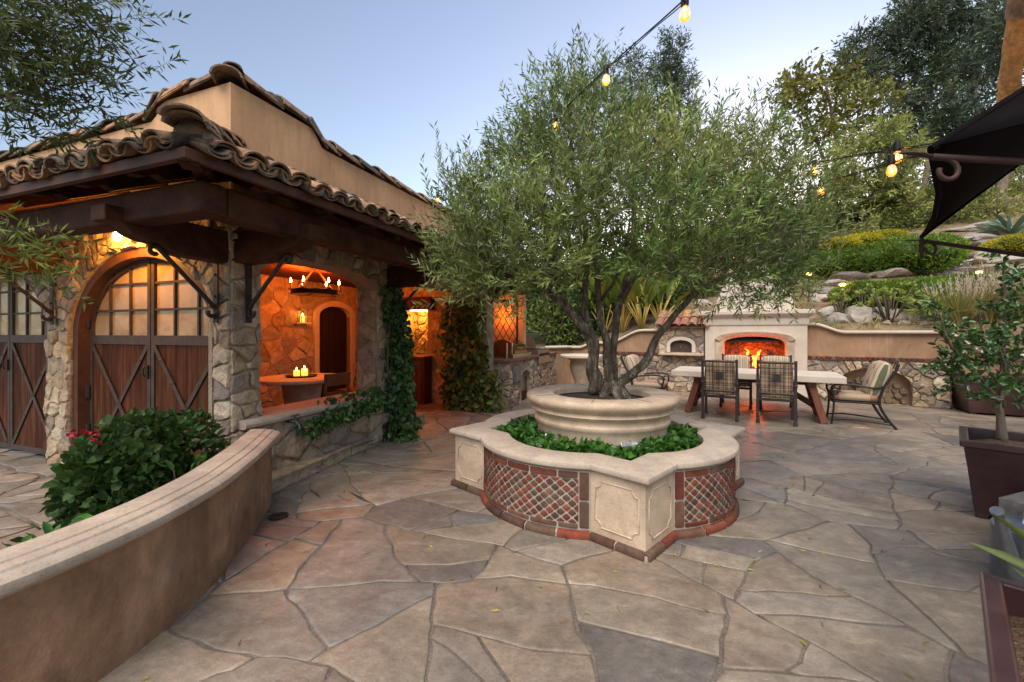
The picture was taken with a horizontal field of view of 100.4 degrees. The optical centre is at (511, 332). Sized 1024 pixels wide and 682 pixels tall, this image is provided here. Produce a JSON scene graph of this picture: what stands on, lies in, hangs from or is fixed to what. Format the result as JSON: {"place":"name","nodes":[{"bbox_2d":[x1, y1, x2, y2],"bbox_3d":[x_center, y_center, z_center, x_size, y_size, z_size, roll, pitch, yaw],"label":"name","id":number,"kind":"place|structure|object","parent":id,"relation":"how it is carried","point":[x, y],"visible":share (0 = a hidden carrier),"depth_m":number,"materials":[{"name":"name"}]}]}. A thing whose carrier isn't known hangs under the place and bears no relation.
{"place":"outdoors","nodes":[
{"label":"outdoors","id":0,"kind":"place"},
{"bbox_2d":[0,447,105,549],"bbox_3d":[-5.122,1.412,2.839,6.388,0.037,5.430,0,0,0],"label":"driveway","id":1,"kind":"structure","parent":0,"point":[11,480],"depth_m":3.72,"materials":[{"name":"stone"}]},
{"bbox_2d":[10,517,84,542],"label":"leafy plant","id":2,"kind":"object","parent":1,"relation":"on","point":[47,527],"visible":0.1,"depth_m":2.02,"materials":[{"name":"green plant"}]},
{"bbox_2d":[0,0,191,310],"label":"overhanging tree","id":3,"kind":"object","parent":1,"relation":"on","point":[27,25],"visible":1,"depth_m":1.97,"materials":[{"name":"green plant"}]},
{"bbox_2d":[39,405,230,528],"bbox_3d":[-2.569,0.967,2.908,0.974,0.878,1.186,0,0,0],"label":"flowering bush","id":4,"kind":"object","parent":1,"relation":"on","point":[108,463],"visible":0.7,"depth_m":2.62,"materials":[{"name":"green plant"}]},
{"bbox_2d":[0,61,541,464],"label":"stone house","id":5,"kind":"structure","parent":1,"relation":"on","point":[226,200],"depth_m":4.08,"materials":[{"name":"paint"}]},
{"bbox_2d":[288,269,341,296],"bbox_3d":[-2.955,-0.763,6.418,0.720,0.402,0.710,0,0,20],"label":"iron chandelier","id":6,"kind":"object","parent":5,"relation":"hanging from","point":[317,292],"visible":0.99,"depth_m":6.27,"materials":[{"name":"black metal"}]},
{"bbox_2d":[320,307,346,397],"bbox_3d":[-3.659,0.400,8.634,0.130,2.000,0.880,0,0,20],"label":"inner door","id":7,"kind":"structure","parent":5,"relation":"in","point":[333,321],"depth_m":8.69,"materials":[{"name":"wood"}]},
{"bbox_2d":[377,276,422,442],"bbox_3d":[-1.439,0.388,5.654,0.540,2.213,0.723,0,0,0],"label":"climbing ivy","id":8,"kind":"object","parent":5,"relation":"attached to","point":[401,386],"visible":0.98,"depth_m":5.48,"materials":[{"name":"green plant"}]},
{"bbox_2d":[436,292,504,412],"bbox_3d":[-0.756,0.374,7.625,1.349,2.264,0.458,0,0,21],"label":"climbing vine","id":9,"kind":"object","parent":5,"relation":"attached to","point":[477,383],"visible":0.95,"depth_m":7.58,"materials":[{"name":"green plant"}]},
{"bbox_2d":[0,0,1023,280],"label":"sky","id":10,"kind":"structure","parent":0,"point":[373,76],"materials":[{"name":"blue"}]},
{"bbox_2d":[51,383,1023,681],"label":"patio","id":11,"kind":"structure","parent":0,"point":[530,623],"depth_m":2.41,"materials":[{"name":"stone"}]},
{"bbox_2d":[0,429,280,681],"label":"curved garden wall","id":12,"kind":"structure","parent":11,"relation":"on","point":[97,597],"depth_m":1.82,"materials":[{"name":"paint"}]},
{"bbox_2d":[129,475,158,498],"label":"leafy plant","id":13,"kind":"object","parent":11,"relation":"on","point":[135,495],"visible":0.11,"depth_m":2.56,"materials":[{"name":"green plant"}]},
{"bbox_2d":[156,454,206,479],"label":"leafy plant","id":14,"kind":"object","parent":11,"relation":"on","point":[170,465],"visible":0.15,"depth_m":2.71,"materials":[{"name":"green plant"}]},
{"bbox_2d":[260,373,334,403],"bbox_3d":[-3.095,1.030,6.300,1.290,0.741,1.290,0,0,20],"label":"round table","id":15,"kind":"object","parent":11,"relation":"on","point":[294,390],"visible":0.48,"depth_m":6.06,"materials":[{"name":"stone"}]},
{"bbox_2d":[237,391,382,469],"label":"stone wall","id":16,"kind":"structure","parent":11,"relation":"on","point":[288,447],"depth_m":4.26,"materials":[{"name":"stone"}]},
{"bbox_2d":[295,385,395,442],"bbox_3d":[-1.789,0.859,4.684,0.331,0.440,1.436,0,0,20],"label":"trailing ivy","id":17,"kind":"object","parent":16,"relation":"hanging from","point":[381,400],"visible":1,"depth_m":4.58,"materials":[{"name":"green plant"}]},
{"bbox_2d":[323,371,350,396],"bbox_3d":[-2.510,0.969,5.772,0.525,0.862,0.460,0,0,20],"label":"wooden chair","id":18,"kind":"object","parent":11,"relation":"on","point":[336,379],"visible":0.37,"depth_m":5.60,"materials":[{"name":"brown wood"}]},
{"bbox_2d":[272,412,425,493],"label":"kerb","id":19,"kind":"structure","parent":11,"relation":"on","point":[285,476],"depth_m":4.22,"materials":[{"name":"stone"}]},
{"bbox_2d":[407,354,432,404],"bbox_3d":[-2.004,0.932,8.763,1.000,0.935,0.840,0,0,20],"label":"kitchen cabinet","id":20,"kind":"object","parent":11,"relation":"on","point":[422,376],"visible":0.14,"depth_m":8.30,"materials":[{"name":"brown wood"}]},
{"bbox_2d":[494,295,525,345],"bbox_3d":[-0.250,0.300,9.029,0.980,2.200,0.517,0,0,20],"label":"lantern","id":21,"kind":"object","parent":11,"relation":"on","point":[505,329],"visible":0.28,"depth_m":9.04,"materials":[{"name":"glass"}]},
{"bbox_2d":[494,352,557,407],"bbox_3d":[0.250,0.965,9.545,0.755,0.930,3.400,0,0,20],"label":"grill counter","id":22,"kind":"object","parent":11,"relation":"on","point":[519,378],"visible":0.67,"depth_m":8.46,"materials":[{"name":"stone"}]},
{"bbox_2d":[494,339,530,358],"bbox_3d":[-0.074,0.320,8.583,0.622,0.360,1.070,0,0,20],"label":"barbecue grill","id":23,"kind":"object","parent":22,"relation":"on","point":[508,348],"visible":0.88,"depth_m":8.39,"materials":[{"name":"grey metal"}]},
{"bbox_2d":[526,333,549,363],"bbox_3d":[0.466,0.360,9.945,0.680,0.680,0.860,0,0,20],"label":"gas grill","id":24,"kind":"object","parent":22,"relation":"on","point":[535,342],"visible":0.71,"depth_m":9.62,"materials":[{"name":"silver metal"}]},
{"bbox_2d":[544,345,571,384],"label":"stucco wall","id":25,"kind":"structure","parent":11,"relation":"on","point":[563,372],"depth_m":11.51,"materials":[{"name":"paint"}]},
{"bbox_2d":[140,408,983,680],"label":"fallen leaves","id":26,"kind":"object","parent":11,"relation":"on","point":[496,610],"visible":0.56,"depth_m":2.49,"materials":[{"name":"yellow plant"}]},
{"bbox_2d":[560,353,601,383],"bbox_3d":[1.520,0.942,9.400,0.920,0.916,0.920,0,0,0],"label":"round table","id":27,"kind":"object","parent":11,"relation":"on","point":[578,361],"visible":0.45,"depth_m":9.21,"materials":[{"name":"stone"}]},
{"bbox_2d":[449,383,745,562],"bbox_3d":[0.800,0.984,3.950,2.318,0.872,2.318,0,0,32],"label":"fountain planter","id":28,"kind":"object","parent":11,"relation":"on","point":[649,507],"visible":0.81,"depth_m":3.05,"materials":[{"name":"stone"}]},
{"bbox_2d":[529,429,563,444],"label":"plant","id":29,"kind":"object","parent":28,"relation":"in","point":[549,435],"visible":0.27,"depth_m":3.51,"materials":[{"name":"green plant"}]},
{"bbox_2d":[580,437,608,454],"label":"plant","id":30,"kind":"object","parent":28,"relation":"in","point":[598,442],"visible":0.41,"depth_m":3.30,"materials":[{"name":"green plant"}]},
{"bbox_2d":[606,444,639,460],"bbox_3d":[0.804,0.937,3.146,0.318,0.225,0.356,0,0,45],"label":"water hyacinth","id":31,"kind":"object","parent":28,"relation":"on","point":[629,455],"visible":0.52,"depth_m":3.14,"materials":[{"name":"green plant"}]},
{"bbox_2d":[404,20,878,399],"bbox_3d":[1.284,-1.185,4.146,4.400,3.703,2.894,0,0,0],"label":"olive tree","id":32,"kind":"object","parent":28,"relation":"in","point":[696,186],"visible":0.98,"depth_m":3.56,"materials":[{"name":"green plant"}]},
{"bbox_2d":[436,0,690,200],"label":"string light","id":33,"kind":"object","parent":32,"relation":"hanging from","point":[684,14],"visible":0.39,"depth_m":2.84,"materials":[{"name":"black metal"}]},
{"bbox_2d":[739,140,933,175],"bbox_3d":[2.976,-1.800,4.599,0.268,1.445,4.816,0,0,7],"label":"string light","id":34,"kind":"object","parent":32,"relation":"hanging from","point":[897,147],"visible":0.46,"depth_m":2.95,"materials":[{"name":"black metal"}]},
{"bbox_2d":[802,154,917,194],"bbox_3d":[2.982,-1.449,4.575,0.248,0.904,4.986,0,0,10],"label":"string light","id":35,"kind":"object","parent":32,"relation":"hanging from","point":[891,170],"visible":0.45,"depth_m":2.94,"materials":[{"name":"black metal"}]},
{"bbox_2d":[645,436,683,451],"bbox_3d":[1.183,0.934,3.354,0.320,0.229,0.360,0,0,4],"label":"water hyacinth","id":36,"kind":"object","parent":28,"relation":"on","point":[663,445],"visible":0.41,"depth_m":3.30,"materials":[{"name":"green plant"}]},
{"bbox_2d":[664,435,696,448],"bbox_3d":[1.356,0.937,3.457,0.256,0.188,0.274,0,0,-29],"label":"water hyacinth","id":37,"kind":"object","parent":28,"relation":"on","point":[686,441],"visible":0.29,"depth_m":3.44,"materials":[{"name":"green plant"}]},
{"bbox_2d":[669,424,699,441],"bbox_3d":[1.490,0.917,3.766,0.357,0.220,0.356,0,0,-10],"label":"water hyacinth","id":38,"kind":"object","parent":28,"relation":"on","point":[689,429],"visible":0.27,"depth_m":3.75,"materials":[{"name":"green plant"}]},
{"bbox_2d":[620,354,668,390],"bbox_3d":[2.532,0.919,8.170,0.830,0.985,0.556,0,0,30],"label":"tufted armchair","id":39,"kind":"object","parent":11,"relation":"on","point":[632,360],"visible":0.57,"depth_m":8.05,"materials":[{"name":"fabric"}]},
{"bbox_2d":[654,309,709,391],"bbox_3d":[4.116,0.421,10.263,1.230,1.999,0.832,0,0,30],"label":"pizza oven","id":40,"kind":"object","parent":11,"relation":"on","point":[681,342],"visible":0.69,"depth_m":10.08,"materials":[{"name":"stone"}]},
{"bbox_2d":[701,359,739,421],"bbox_3d":[3.444,0.912,7.046,0.545,0.975,0.691,0,0,30],"label":"dining armchair","id":41,"kind":"object","parent":11,"relation":"on","point":[721,378],"visible":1,"depth_m":6.82,"materials":[{"name":"fabric"}]},
{"bbox_2d":[719,354,752,408],"bbox_3d":[4.285,0.912,8.164,0.545,0.975,0.691,0,0,30],"label":"dining armchair","id":42,"kind":"object","parent":11,"relation":"on","point":[743,361],"visible":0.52,"depth_m":8.24,"materials":[{"name":"fabric"}]},
{"bbox_2d":[699,259,814,399],"bbox_3d":[5.343,-0.090,9.438,2.180,3.020,0.870,0,0,30],"label":"outdoor fireplace","id":43,"kind":"object","parent":11,"relation":"on","point":[722,328],"visible":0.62,"depth_m":9.21,"materials":[{"name":"paint"}]},
{"bbox_2d":[671,366,846,423],"bbox_3d":[4.142,1.041,7.380,2.468,0.752,1.050,0,0,30],"label":"dining table","id":44,"kind":"object","parent":11,"relation":"on","point":[809,380],"visible":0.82,"depth_m":6.97,"materials":[{"name":"concrete"}]},
{"bbox_2d":[759,354,791,411],"bbox_3d":[4.845,0.912,7.834,0.545,0.975,0.691,0,0,30],"label":"dining armchair","id":45,"kind":"object","parent":11,"relation":"on","point":[775,358],"visible":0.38,"depth_m":7.96,"materials":[{"name":"fabric"}]},
{"bbox_2d":[756,360,797,426],"bbox_3d":[4.139,0.912,6.701,0.545,0.975,0.691,0,0,30],"label":"dining armchair","id":46,"kind":"object","parent":11,"relation":"on","point":[778,379],"visible":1,"depth_m":6.47,"materials":[{"name":"fabric"}]},
{"bbox_2d":[571,323,1023,408],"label":"retaining wall","id":47,"kind":"structure","parent":11,"relation":"on","point":[850,355],"depth_m":8.48,"materials":[{"name":"stone"}]},
{"bbox_2d":[826,360,899,429],"bbox_3d":[5.358,0.919,6.550,0.830,0.985,0.556,0,0,30],"label":"tufted armchair","id":48,"kind":"object","parent":11,"relation":"on","point":[879,376],"visible":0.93,"depth_m":6.35,"materials":[{"name":"fabric"}]},
{"bbox_2d":[950,375,1023,415],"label":"square pot","id":49,"kind":"object","parent":11,"relation":"on","point":[961,401],"visible":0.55,"depth_m":7.23,"materials":[{"name":"ceramic"}]},
{"bbox_2d":[959,426,1023,518],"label":"square pot","id":50,"kind":"object","parent":11,"relation":"on","point":[995,467],"visible":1,"depth_m":3.17,"materials":[{"name":"ceramic"}]},
{"bbox_2d":[915,247,1023,440],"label":"potted tree","id":51,"kind":"object","parent":50,"relation":"on","point":[998,391],"visible":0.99,"depth_m":3.37,"materials":[{"name":"green plant"}]},
{"bbox_2d":[980,572,1023,681],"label":"square pot","id":52,"kind":"object","parent":11,"relation":"on","point":[1002,601],"visible":1,"depth_m":1.22,"materials":[{"name":"ceramic"}]},
{"bbox_2d":[969,513,1023,576],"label":"potted lily","id":53,"kind":"object","parent":52,"relation":"in","point":[1012,559],"visible":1,"depth_m":1.39,"materials":[{"name":"green plant"}]},
{"bbox_2d":[989,506,1023,583],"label":"watering can","id":54,"kind":"object","parent":11,"relation":"on","point":[1004,537],"visible":0.79,"depth_m":2.29,"materials":[{"name":"metal"}]},
{"bbox_2d":[999,491,1023,515],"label":"weathered crate","id":55,"kind":"object","parent":11,"relation":"on","point":[1012,504],"visible":0.44,"depth_m":2.65,"materials":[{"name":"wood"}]},
{"bbox_2d":[561,186,1023,362],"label":"hill","id":56,"kind":"structure","parent":0,"point":[754,348],"depth_m":10.02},
{"bbox_2d":[526,287,556,333],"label":"leafy shrub","id":57,"kind":"object","parent":56,"relation":"on","point":[537,292],"visible":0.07,"depth_m":13.22,"materials":[{"name":"green plant"}]},
{"bbox_2d":[506,254,578,324],"bbox_3d":[0.748,-1.325,14.275,3.088,2.896,2.338,0,0,0],"label":"leafy shrub","id":58,"kind":"object","parent":56,"relation":"on","point":[532,291],"visible":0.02,"depth_m":13.90,"materials":[{"name":"green plant"}]},
{"bbox_2d":[526,288,584,345],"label":"leafy shrub","id":59,"kind":"object","parent":56,"relation":"on","point":[554,338],"visible":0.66,"depth_m":12.13,"materials":[{"name":"green plant"}]},
{"bbox_2d":[533,241,606,298],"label":"leafy shrub","id":60,"kind":"object","parent":56,"relation":"on","point":[575,278],"visible":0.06,"depth_m":13.89,"materials":[{"name":"green plant"}]},
{"bbox_2d":[549,285,610,344],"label":"leafy shrub","id":61,"kind":"object","parent":56,"relation":"on","point":[578,307],"visible":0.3,"depth_m":12.32,"materials":[{"name":"green plant"}]},
{"bbox_2d":[564,267,613,317],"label":"leafy shrub","id":62,"kind":"object","parent":56,"relation":"on","point":[590,271],"visible":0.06,"depth_m":13.55,"materials":[{"name":"green plant"}]},
{"bbox_2d":[577,276,613,330],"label":"paddle leaf plant","id":63,"kind":"object","parent":56,"relation":"on","point":[603,290],"visible":0.23,"depth_m":12.17,"materials":[{"name":"plant"}]},
{"bbox_2d":[564,237,650,288],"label":"leafy shrub","id":64,"kind":"object","parent":56,"relation":"on","point":[622,247],"visible":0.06,"depth_m":14.19,"materials":[{"name":"green plant"}]},
{"bbox_2d":[588,263,657,332],"bbox_3d":[3.161,-0.921,11.791,1.927,2.003,1.045,0,0,-13],"label":"paddle leaf plant","id":65,"kind":"object","parent":56,"relation":"on","point":[625,318],"visible":0.5,"depth_m":11.73,"materials":[{"name":"plant"}]},
{"bbox_2d":[607,38,649,237],"bbox_3d":[6.585,-10.704,24.143,3.091,12.899,4.511,0,0,0],"label":"cypress tree","id":66,"kind":"object","parent":56,"relation":"on","point":[632,80],"visible":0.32,"depth_m":23.62,"materials":[{"name":"green plant"}]},
{"bbox_2d":[601,260,663,318],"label":"leafy shrub","id":67,"kind":"object","parent":56,"relation":"on","point":[608,294],"visible":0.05,"depth_m":12.85,"materials":[{"name":"green plant"}]},
{"bbox_2d":[614,271,661,328],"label":"paddle leaf plant","id":68,"kind":"object","parent":56,"relation":"on","point":[650,295],"visible":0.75,"depth_m":11.37,"materials":[{"name":"plant"}]},
{"bbox_2d":[608,236,689,278],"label":"leafy shrub","id":69,"kind":"object","parent":56,"relation":"on","point":[670,274],"visible":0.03,"depth_m":14.55,"materials":[{"name":"green plant"}]},
{"bbox_2d":[626,286,681,314],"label":"leafy shrub","id":70,"kind":"object","parent":56,"relation":"on","point":[671,302],"visible":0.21,"depth_m":12.56,"materials":[{"name":"green plant"}]},
{"bbox_2d":[638,275,689,319],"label":"paddle leaf plant","id":71,"kind":"object","parent":56,"relation":"on","point":[667,288],"visible":0.53,"depth_m":11.58,"materials":[{"name":"plant"}]},
{"bbox_2d":[636,24,704,238],"bbox_3d":[8.971,-11.068,24.207,3.680,13.065,4.678,0,0,27],"label":"cypress tree","id":72,"kind":"object","parent":56,"relation":"on","point":[676,55],"visible":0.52,"depth_m":23.38,"materials":[{"name":"green plant"}]},
{"bbox_2d":[660,272,721,298],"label":"leafy shrub","id":73,"kind":"object","parent":56,"relation":"on","point":[686,288],"visible":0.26,"depth_m":13.04,"materials":[{"name":"green plant"}]},
{"bbox_2d":[752,47,921,213],"bbox_3d":[15.516,-8.956,20.146,8.238,9.141,4.745,0,0,0],"label":"sycamore tree","id":74,"kind":"object","parent":56,"relation":"on","point":[831,125],"visible":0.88,"depth_m":19.48,"materials":[{"name":"green plant"}]},
{"bbox_2d":[826,312,848,322],"bbox_3d":[7.243,-0.256,9.434,0.418,0.385,0.497,-2,3,-4],"label":"boulder","id":75,"kind":"object","parent":56,"relation":"on","point":[839,316],"visible":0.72,"depth_m":9.34,"materials":[{"name":"stone"}]},
{"bbox_2d":[828,288,852,313],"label":"branching succulent","id":76,"kind":"object","parent":56,"relation":"on","point":[843,298],"visible":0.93,"depth_m":9.46,"materials":[{"name":"green plant"}]},
{"bbox_2d":[829,271,872,279],"bbox_3d":[9.654,-1.545,12.180,0.999,0.340,0.785,7,-3,41],"label":"boulder","id":77,"kind":"object","parent":56,"relation":"on","point":[850,275],"visible":0.65,"depth_m":11.93,"materials":[{"name":"stone"}]},
{"bbox_2d":[842,305,872,322],"bbox_3d":[7.607,-0.348,9.365,0.545,0.540,0.607,0,0,26],"label":"boulder","id":78,"kind":"object","parent":56,"relation":"on","point":[854,313],"visible":0.55,"depth_m":9.16,"materials":[{"name":"stone"}]},
{"bbox_2d":[852,288,873,306],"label":"branching succulent","id":79,"kind":"object","parent":56,"relation":"on","point":[859,303],"visible":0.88,"depth_m":9.26,"materials":[{"name":"green plant"}]},
{"bbox_2d":[807,106,938,234],"bbox_3d":[14.915,-6.666,18.084,6.614,6.489,4.759,0,0,0],"label":"acacia tree","id":80,"kind":"object","parent":56,"relation":"on","point":[882,189],"visible":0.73,"depth_m":16.94,"materials":[{"name":"green plant"}]},
{"bbox_2d":[805,231,974,275],"bbox_3d":[10.391,-2.095,12.068,3.554,1.263,2.189,0,0,41],"label":"clipped hedge","id":81,"kind":"object","parent":56,"relation":"on","point":[875,256],"visible":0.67,"depth_m":11.34,"materials":[{"name":"green plant"}]},
{"bbox_2d":[819,228,908,252],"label":"yellow hedge","id":82,"kind":"object","parent":81,"relation":"on","point":[857,239],"visible":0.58,"depth_m":12.21,"materials":[{"name":"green plant"}]},
{"bbox_2d":[864,280,919,322],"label":"branching succulent","id":83,"kind":"object","parent":56,"relation":"on","point":[888,297],"visible":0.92,"depth_m":8.87,"materials":[{"name":"green plant"}]},
{"bbox_2d":[873,267,913,277],"bbox_3d":[10.342,-1.572,11.614,0.757,0.264,0.873,10,-14,-44],"label":"boulder","id":84,"kind":"object","parent":56,"relation":"on","point":[895,272],"visible":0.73,"depth_m":11.39,"materials":[{"name":"stone"}]},
{"bbox_2d":[862,205,927,231],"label":"scrub bush","id":85,"kind":"object","parent":56,"relation":"on","point":[891,223],"visible":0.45,"depth_m":16.84,"materials":[{"name":"green plant"}]},
{"bbox_2d":[882,308,908,321],"bbox_3d":[8.087,-0.302,9.042,0.545,0.403,0.475,-2,-1,4],"label":"boulder","id":86,"kind":"object","parent":56,"relation":"on","point":[902,315],"visible":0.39,"depth_m":8.86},
{"bbox_2d":[826,276,965,308],"bbox_3d":[8.603,-0.846,9.723,2.365,0.818,1.556,0,0,33],"label":"clipped hedge","id":87,"kind":"object","parent":56,"relation":"on","point":[877,284],"visible":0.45,"depth_m":9.41,"materials":[{"name":"green plant"}]},
{"bbox_2d":[880,199,952,228],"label":"scrub bush","id":88,"kind":"object","parent":56,"relation":"on","point":[908,213],"visible":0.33,"depth_m":16.89,"materials":[{"name":"green plant"}]},
{"bbox_2d":[820,0,1023,165],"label":"eucalyptus tree","id":89,"kind":"object","parent":56,"relation":"on","point":[908,29],"visible":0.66,"depth_m":25.82,"materials":[{"name":"green plant"}]},
{"bbox_2d":[899,289,977,322],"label":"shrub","id":90,"kind":"object","parent":56,"relation":"on","point":[914,312],"visible":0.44,"depth_m":8.43,"materials":[{"name":"green plant"}]},
{"bbox_2d":[862,107,1023,199],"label":"eucalyptus tree","id":91,"kind":"object","parent":56,"relation":"on","point":[926,179],"visible":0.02,"depth_m":24.91,"materials":[{"name":"green plant"}]},
{"bbox_2d":[916,195,989,223],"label":"scrub bush","id":92,"kind":"object","parent":56,"relation":"on","point":[953,217],"visible":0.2,"depth_m":16.54,"materials":[{"name":"green plant"}]},
{"bbox_2d":[922,271,999,326],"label":"grass tuft","id":93,"kind":"object","parent":56,"relation":"on","point":[956,315],"visible":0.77,"depth_m":8.07,"materials":[{"name":"plant"}]},
{"bbox_2d":[942,225,982,231],"bbox_3d":[16.124,-3.646,15.286,1.069,0.330,0.914,7,9,40],"label":"boulder","id":94,"kind":"object","parent":56,"relation":"on","point":[966,228],"visible":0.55,"depth_m":14.99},
{"bbox_2d":[926,0,1023,213],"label":"eucalyptus tree","id":95,"kind":"object","parent":56,"relation":"on","point":[992,52],"visible":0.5,"depth_m":16.93,"materials":[{"name":"green plant"}]},
{"bbox_2d":[961,233,996,241],"bbox_3d":[14.748,-2.987,13.604,0.822,0.373,0.893,0,0,-3],"label":"boulder","id":96,"kind":"object","parent":56,"relation":"on","point":[983,236],"visible":0.34,"depth_m":13.26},
{"bbox_2d":[939,270,1023,300],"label":"clipped hedge","id":97,"kind":"object","parent":56,"relation":"on","point":[952,276],"visible":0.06,"depth_m":9.17,"materials":[{"name":"green plant"}]},
{"bbox_2d":[947,185,1023,222],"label":"scrub bush","id":98,"kind":"object","parent":56,"relation":"on","point":[1001,201],"visible":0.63,"depth_m":16.01,"materials":[{"name":"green plant"}]},
{"bbox_2d":[954,265,1023,322],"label":"grass tuft","id":99,"kind":"object","parent":56,"relation":"on","point":[989,315],"visible":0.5,"depth_m":8.09,"materials":[{"name":"plant"}]},
{"bbox_2d":[974,211,1023,233],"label":"agave","id":100,"kind":"object","parent":56,"relation":"on","point":[1000,223],"visible":0.93,"depth_m":13.80,"materials":[{"name":"green plant"}]},
{"bbox_2d":[978,232,1023,252],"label":"yellow hedge","id":101,"kind":"object","parent":56,"relation":"on","point":[1013,242],"visible":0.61,"depth_m":11.70,"materials":[{"name":"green plant"}]},
{"bbox_2d":[978,165,1023,200],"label":"scrub bush","id":102,"kind":"object","parent":56,"relation":"on","point":[1017,184],"visible":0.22,"depth_m":19.73,"materials":[{"name":"green plant"}]},
{"bbox_2d":[982,269,1023,320],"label":"grass tuft","id":103,"kind":"object","parent":56,"relation":"on","point":[1021,300],"visible":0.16,"depth_m":7.97,"materials":[{"name":"plant"}]},
{"bbox_2d":[986,254,1023,263],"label":"boulder","id":104,"kind":"object","parent":56,"relation":"on","point":[1012,258],"visible":0.29,"depth_m":11.05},
{"bbox_2d":[608,194,1023,331],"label":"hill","id":105,"kind":"structure","parent":0,"point":[802,305],"depth_m":10.78,"materials":[{"name":"plant"}]},
{"bbox_2d":[896,86,1023,260],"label":"patio umbrella","id":106,"kind":"object","parent":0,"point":[972,159],"visible":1,"depth_m":1.87,"materials":[{"name":"fabric"}]},
{"bbox_2d":[996,0,1023,102],"bbox_3d":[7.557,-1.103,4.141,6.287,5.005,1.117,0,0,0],"label":"neighbouring house","id":107,"kind":"structure","parent":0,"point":[1009,82],"depth_m":4.20,"materials":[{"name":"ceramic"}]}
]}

